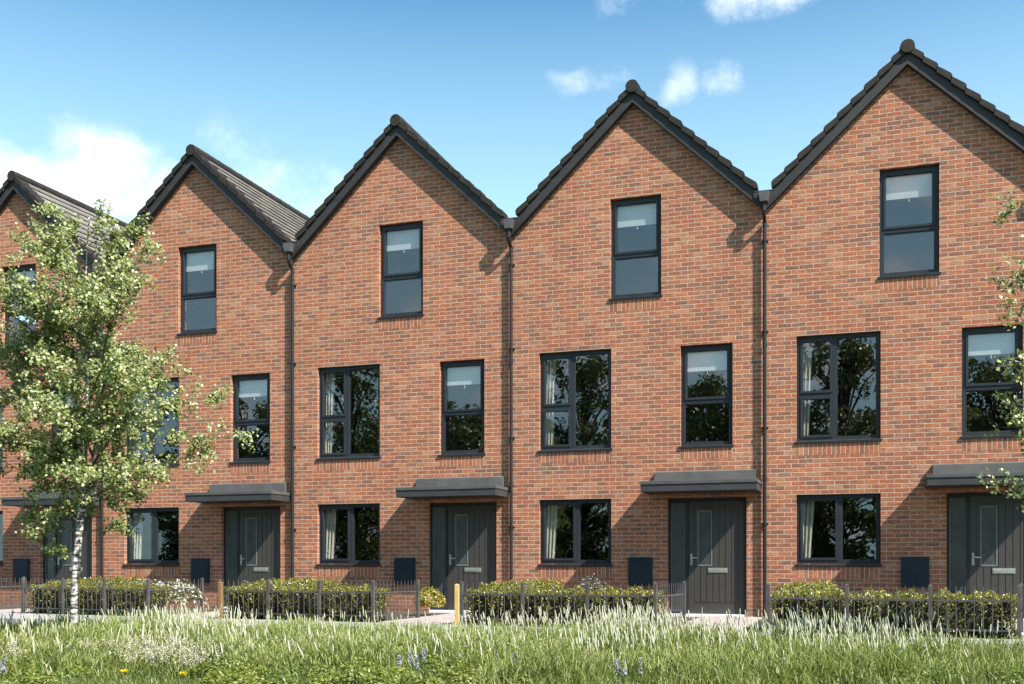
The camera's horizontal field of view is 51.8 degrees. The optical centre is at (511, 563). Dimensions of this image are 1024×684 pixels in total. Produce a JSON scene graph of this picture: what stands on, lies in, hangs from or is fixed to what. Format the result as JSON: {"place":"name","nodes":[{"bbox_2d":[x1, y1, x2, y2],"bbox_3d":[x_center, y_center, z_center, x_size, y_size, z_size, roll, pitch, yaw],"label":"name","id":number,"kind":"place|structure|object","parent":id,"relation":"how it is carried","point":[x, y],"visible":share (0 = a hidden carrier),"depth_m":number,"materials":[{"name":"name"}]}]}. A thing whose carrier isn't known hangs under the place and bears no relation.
{"place":"outdoors","nodes":[
{"label":"outdoors","id":0,"kind":"place"},
{"bbox_2d":[0,606,29,608],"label":"garden soil","id":1,"kind":"structure","parent":0,"point":[11,607],"depth_m":24.59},
{"bbox_2d":[0,576,25,607],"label":"railing","id":2,"kind":"object","parent":1,"relation":"on","point":[10,604],"visible":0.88,"depth_m":23.27,"materials":[{"name":"metal"}]},
{"bbox_2d":[0,608,31,612],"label":"path","id":3,"kind":"structure","parent":0,"point":[9,610],"depth_m":22.53,"materials":[{"name":"beige concrete"}]},
{"bbox_2d":[18,609,227,615],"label":"garden soil","id":4,"kind":"structure","parent":0,"point":[210,610],"depth_m":22.52,"materials":[{"name":"brown soil"}]},
{"bbox_2d":[25,576,170,615],"bbox_3d":[-7.851,0.636,22.428,3.470,0.768,3.297,0,0,24],"label":"hedge","id":5,"kind":"object","parent":4,"relation":"on","point":[52,598],"visible":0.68,"depth_m":21.05,"materials":[{"name":"green plant"}]},
{"bbox_2d":[21,578,203,616],"bbox_3d":[-8.183,0.663,20.903,3.752,0.775,1.374,0,0,1],"label":"railing","id":6,"kind":"object","parent":4,"relation":"on","point":[104,589],"visible":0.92,"depth_m":20.95,"materials":[{"name":"metal"}]},
{"bbox_2d":[129,577,170,594],"bbox_3d":[-7.864,0.548,22.713,0.946,0.548,0.944,0,0,42],"label":"flowering shrub","id":7,"kind":"object","parent":4,"relation":"on","point":[144,581],"visible":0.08,"depth_m":22.69,"materials":[{"name":"white plant"}]},
{"bbox_2d":[157,578,207,603],"bbox_3d":[-6.834,0.559,21.523,1.080,0.531,1.110,0,0,44],"label":"flowering shrub","id":8,"kind":"object","parent":4,"relation":"on","point":[180,584],"visible":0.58,"depth_m":21.35,"materials":[{"name":"white plant"}]},
{"bbox_2d":[150,611,229,616],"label":"path","id":9,"kind":"structure","parent":0,"point":[208,613],"depth_m":20.75,"materials":[{"name":"beige concrete"}]},
{"bbox_2d":[212,612,448,622],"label":"garden soil","id":10,"kind":"structure","parent":0,"point":[409,616],"depth_m":20.38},
{"bbox_2d":[224,577,391,621],"bbox_3d":[-3.269,0.636,20.386,3.469,0.767,3.308,0,0,24],"label":"hedge","id":11,"kind":"object","parent":10,"relation":"on","point":[334,601],"visible":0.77,"depth_m":19.02,"materials":[{"name":"green plant"}]},
{"bbox_2d":[217,579,419,622],"bbox_3d":[-3.594,0.663,18.856,3.752,0.775,1.374,0,0,1],"label":"railing","id":12,"kind":"object","parent":10,"relation":"on","point":[372,593],"visible":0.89,"depth_m":18.91,"materials":[{"name":"metal"}]},
{"bbox_2d":[412,586,446,607],"bbox_3d":[-1.607,0.649,20.702,0.612,0.430,0.628,0,0,41],"label":"shrub","id":13,"kind":"object","parent":10,"relation":"on","point":[425,602],"visible":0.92,"depth_m":20.57,"materials":[{"name":"yellow plant"}]},
{"bbox_2d":[377,612,471,623],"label":"path","id":14,"kind":"structure","parent":0,"point":[448,618],"depth_m":18.88,"materials":[{"name":"beige concrete"}]},
{"bbox_2d":[0,598,1023,683],"bbox_3d":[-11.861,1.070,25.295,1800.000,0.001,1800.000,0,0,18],"label":"ground","id":15,"kind":"structure","parent":0,"point":[165,676],"depth_m":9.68,"materials":[{"name":"green plant"}]},
{"bbox_2d":[0,658,6,676],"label":"flower spike","id":16,"kind":"object","parent":15,"relation":"on","point":[2,667],"visible":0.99,"depth_m":9.20,"materials":[{"name":"purple plant"}]},
{"bbox_2d":[0,170,212,606],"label":"townhouse","id":17,"kind":"structure","parent":15,"relation":"on","point":[20,555],"depth_m":25.21,"materials":[{"name":"red brick"}]},
{"bbox_2d":[5,265,35,347],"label":"window","id":18,"kind":"structure","parent":17,"relation":"in","point":[29,273],"depth_m":25.41,"materials":[{"name":"black glass"}]},
{"bbox_2d":[51,386,82,469],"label":"window","id":19,"kind":"structure","parent":17,"relation":"in","point":[54,428],"depth_m":25.04,"materials":[{"name":"black glass"}]},
{"bbox_2d":[57,513,91,580],"bbox_3d":[-10.334,-0.125,24.902,1.045,2.160,0.124,0,0,18],"label":"door","id":20,"kind":"structure","parent":17,"relation":"in","point":[66,537],"depth_m":24.93,"materials":[{"name":"grey wood"}]},
{"bbox_2d":[0,198,258,630],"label":"birch tree","id":21,"kind":"object","parent":15,"relation":"on","point":[104,363],"visible":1,"depth_m":13.37,"materials":[{"name":"green plant"}]},
{"bbox_2d":[101,144,308,609],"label":"townhouse","id":22,"kind":"structure","parent":15,"relation":"on","point":[224,235],"depth_m":23.61,"materials":[{"name":"red brick"}]},
{"bbox_2d":[123,507,179,565],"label":"window","id":23,"kind":"structure","parent":22,"relation":"in","point":[134,545],"depth_m":24.28,"materials":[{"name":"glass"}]},
{"bbox_2d":[127,378,179,466],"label":"window","id":24,"kind":"structure","parent":22,"relation":"in","point":[131,442],"depth_m":24.20,"materials":[{"name":"glass"}]},
{"bbox_2d":[176,245,217,335],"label":"window","id":25,"kind":"structure","parent":22,"relation":"in","point":[201,258],"depth_m":23.85,"materials":[{"name":"glass"}]},
{"bbox_2d":[229,374,270,463],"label":"window","id":26,"kind":"structure","parent":22,"relation":"in","point":[258,385],"depth_m":23.42,"materials":[{"name":"glass"}]},
{"bbox_2d":[239,509,279,586],"bbox_3d":[-5.588,-0.125,23.330,1.045,2.160,0.124,0,0,18],"label":"door","id":27,"kind":"structure","parent":22,"relation":"in","point":[259,530],"depth_m":23.34,"materials":[{"name":"grey wood"}]},
{"bbox_2d":[0,632,681,664],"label":"clover flowers","id":28,"kind":"object","parent":15,"relation":"on","point":[154,648],"visible":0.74,"depth_m":10.19,"materials":[{"name":"white plant"}]},
{"bbox_2d":[396,655,401,667],"bbox_3d":[-1.043,0.955,9.749,0.058,0.230,0.062,0,0,18],"label":"flower spike","id":29,"kind":"object","parent":15,"relation":"on","point":[398,658],"visible":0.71,"depth_m":9.75,"materials":[{"name":"purple plant"}]},
{"bbox_2d":[291,114,519,612],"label":"townhouse","id":30,"kind":"structure","parent":15,"relation":"on","point":[402,256],"depth_m":22.16,"materials":[{"name":"red brick"}]},
{"bbox_2d":[316,365,380,460],"bbox_3d":[-3.456,-3.249,22.650,1.532,2.041,0.326,0,0,18],"label":"window","id":31,"kind":"structure","parent":30,"relation":"in","point":[327,375],"depth_m":22.70,"materials":[{"name":"glass"}]},
{"bbox_2d":[316,503,380,565],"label":"window","id":32,"kind":"structure","parent":30,"relation":"in","point":[327,512],"depth_m":22.69,"materials":[{"name":"glass"}]},
{"bbox_2d":[377,222,423,318],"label":"window","id":33,"kind":"structure","parent":30,"relation":"in","point":[410,235],"depth_m":22.27,"materials":[{"name":"glass"}]},
{"bbox_2d":[438,360,485,456],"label":"window","id":34,"kind":"structure","parent":30,"relation":"in","point":[464,373],"depth_m":21.84,"materials":[{"name":"glass"}]},
{"bbox_2d":[448,505,494,609],"bbox_3d":[-0.842,-0.125,21.757,1.045,2.160,0.124,0,0,18],"label":"door","id":35,"kind":"structure","parent":30,"relation":"in","point":[471,529],"depth_m":21.78,"materials":[{"name":"grey wood"}]},
{"bbox_2d":[407,652,412,668],"bbox_3d":[-0.967,0.949,9.997,0.060,0.243,0.060,0,0,-14],"label":"flower spike","id":36,"kind":"object","parent":15,"relation":"on","point":[409,658],"visible":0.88,"depth_m":9.99,"materials":[{"name":"purple plant"}]},
{"bbox_2d":[413,654,418,672],"bbox_3d":[-0.873,0.944,9.599,0.062,0.252,0.062,0,0,-1],"label":"flower spike","id":37,"kind":"object","parent":15,"relation":"on","point":[415,664],"visible":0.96,"depth_m":9.60,"materials":[{"name":"purple plant"}]},
{"bbox_2d":[421,648,425,663],"bbox_3d":[-0.844,0.935,10.100,0.060,0.270,0.054,0,0,42],"label":"flower spike","id":38,"kind":"object","parent":15,"relation":"on","point":[423,652],"visible":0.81,"depth_m":10.09,"materials":[{"name":"purple plant"}]},
{"bbox_2d":[0,654,972,683],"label":"lawn grass","id":39,"kind":"structure","parent":15,"relation":"on","point":[100,680],"depth_m":9.50,"materials":[{"name":"green plant"}]},
{"bbox_2d":[0,618,1008,648],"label":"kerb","id":40,"kind":"structure","parent":15,"relation":"on","point":[13,620],"depth_m":19.03,"materials":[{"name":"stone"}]},
{"bbox_2d":[0,632,1023,683],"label":"meadow weeds","id":41,"kind":"object","parent":15,"relation":"on","point":[381,675],"visible":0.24,"depth_m":9.31,"materials":[{"name":"green plant"}]},
{"bbox_2d":[612,658,618,678],"bbox_3d":[0.895,0.941,9.099,0.068,0.259,0.062,0,0,18],"label":"flower spike","id":42,"kind":"object","parent":15,"relation":"on","point":[615,661],"visible":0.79,"depth_m":9.09,"materials":[{"name":"purple plant"}]},
{"bbox_2d":[621,660,627,682],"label":"flower spike","id":43,"kind":"object","parent":15,"relation":"on","point":[624,672],"visible":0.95,"depth_m":8.99,"materials":[{"name":"purple plant"}]},
{"bbox_2d":[637,657,643,683],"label":"flower spike","id":44,"kind":"object","parent":15,"relation":"on","point":[641,667],"visible":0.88,"depth_m":9.20,"materials":[{"name":"purple plant"}]},
{"bbox_2d":[510,79,774,617],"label":"townhouse","id":45,"kind":"structure","parent":15,"relation":"on","point":[639,245],"depth_m":20.56,"materials":[{"name":"red brick"}]},
{"bbox_2d":[538,349,612,452],"bbox_3d":[1.290,-3.249,21.077,1.532,2.041,0.326,0,0,18],"label":"window","id":46,"kind":"structure","parent":45,"relation":"in","point":[548,361],"depth_m":21.11,"materials":[{"name":"glass"}]},
{"bbox_2d":[538,499,612,566],"bbox_3d":[1.290,-0.634,21.077,1.532,1.371,0.326,0,0,18],"label":"window","id":47,"kind":"structure","parent":45,"relation":"in","point":[549,508],"depth_m":21.07,"materials":[{"name":"glass"}]},
{"bbox_2d":[609,196,662,300],"bbox_3d":[2.434,-6.167,20.636,1.062,1.997,0.209,0,0,18],"label":"window","id":48,"kind":"structure","parent":45,"relation":"in","point":[637,212],"depth_m":20.69,"materials":[{"name":"glass"}]},
{"bbox_2d":[679,344,733,448],"bbox_3d":[3.735,-3.207,20.205,1.042,1.977,0.209,0,0,18],"label":"window","id":49,"kind":"structure","parent":45,"relation":"in","point":[707,358],"depth_m":20.25,"materials":[{"name":"glass"}]},
{"bbox_2d":[689,501,743,613],"bbox_3d":[3.904,-0.125,20.184,1.045,2.160,0.124,0,0,18],"label":"door","id":50,"kind":"structure","parent":45,"relation":"in","point":[716,528],"depth_m":20.19,"materials":[{"name":"grey wood"}]},
{"bbox_2d":[766,39,1023,620],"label":"townhouse","id":51,"kind":"structure","parent":15,"relation":"on","point":[889,246],"depth_m":19.11,"materials":[{"name":"red brick"}]},
{"bbox_2d":[795,332,881,443],"bbox_3d":[6.036,-3.249,19.504,1.532,2.041,0.326,0,0,18],"label":"window","id":52,"kind":"structure","parent":51,"relation":"in","point":[804,344],"depth_m":19.52,"materials":[{"name":"glass"}]},
{"bbox_2d":[795,494,881,566],"bbox_3d":[6.036,-0.634,19.504,1.532,1.371,0.326,0,0,18],"label":"window","id":53,"kind":"structure","parent":51,"relation":"in","point":[805,503],"depth_m":19.49,"materials":[{"name":"glass"}]},
{"bbox_2d":[878,165,940,278],"bbox_3d":[7.181,-6.167,19.063,1.062,1.997,0.209,0,0,18],"label":"window","id":54,"kind":"structure","parent":51,"relation":"in","point":[915,182],"depth_m":19.10,"materials":[{"name":"glass"}]},
{"bbox_2d":[960,325,1023,438],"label":"window","id":55,"kind":"structure","parent":51,"relation":"in","point":[991,341],"depth_m":18.68,"materials":[{"name":"glass"}]},
{"bbox_2d":[969,496,1023,617],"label":"door","id":56,"kind":"structure","parent":51,"relation":"in","point":[996,533],"depth_m":18.65,"materials":[{"name":"grey wood"}]},
{"bbox_2d":[976,187,1023,512],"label":"birch tree","id":57,"kind":"object","parent":15,"relation":"on","point":[1014,485],"visible":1,"depth_m":10.95,"materials":[{"name":"green plant"}]},
{"bbox_2d":[0,613,1023,646],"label":"pavement","id":58,"kind":"structure","parent":0,"point":[18,615],"depth_m":18.66,"materials":[{"name":"concrete"}]},
{"bbox_2d":[218,582,222,618],"bbox_3d":[-5.310,0.685,19.200,0.060,0.730,0.060,0,0,18],"label":"timber stake","id":59,"kind":"object","parent":58,"relation":"on","point":[220,593],"visible":0.79,"depth_m":19.18,"materials":[{"name":"brown wood"}]},
{"bbox_2d":[455,584,458,625],"bbox_3d":[-0.887,0.685,17.000,0.060,0.730,0.060,0,0,18],"label":"timber stake","id":60,"kind":"object","parent":58,"relation":"on","point":[456,603],"visible":0.79,"depth_m":16.97,"materials":[{"name":"yellow wood"}]},
{"bbox_2d":[0,0,1023,323],"label":"sky","id":61,"kind":"structure","parent":0,"point":[100,99],"materials":[{"name":"blue"}]},
{"bbox_2d":[445,616,698,626],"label":"garden soil","id":62,"kind":"structure","parent":0,"point":[687,618],"depth_m":18.93,"materials":[{"name":"brown soil"}]},
{"bbox_2d":[463,578,665,626],"bbox_3d":[1.326,0.636,18.336,3.472,0.769,3.303,0,0,24],"label":"hedge","id":63,"kind":"object","parent":62,"relation":"on","point":[498,603],"visible":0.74,"depth_m":17.11,"materials":[{"name":"green plant"}]},
{"bbox_2d":[459,581,685,625],"bbox_3d":[0.995,0.663,16.808,3.752,0.775,1.374,0,0,1],"label":"railing","id":64,"kind":"object","parent":62,"relation":"on","point":[655,596],"visible":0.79,"depth_m":16.93,"materials":[{"name":"metal"}]},
{"bbox_2d":[573,573,605,593],"bbox_3d":[1.448,0.473,19.200,0.698,0.616,0.712,0,0,44],"label":"flowering shrub","id":65,"kind":"object","parent":62,"relation":"on","point":[591,584],"visible":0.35,"depth_m":19.21,"materials":[{"name":"white plant"}]},
{"bbox_2d":[679,616,761,630],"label":"path","id":66,"kind":"structure","parent":0,"point":[717,618],"depth_m":18.54,"materials":[{"name":"beige concrete"}]},
{"bbox_2d":[743,618,1021,639],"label":"garden soil","id":67,"kind":"structure","parent":0,"point":[759,628],"depth_m":16.59,"materials":[{"name":"brown soil"}]},
{"bbox_2d":[766,583,1022,638],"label":"railing","id":68,"kind":"object","parent":67,"relation":"on","point":[1019,607],"visible":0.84,"depth_m":14.61,"materials":[{"name":"metal"}]},
{"bbox_2d":[770,579,1021,638],"bbox_3d":[5.909,0.635,16.284,3.472,0.772,3.285,0,0,24],"label":"hedge","id":69,"kind":"object","parent":67,"relation":"on","point":[814,590],"visible":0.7,"depth_m":14.88,"materials":[{"name":"green plant"}]}
]}

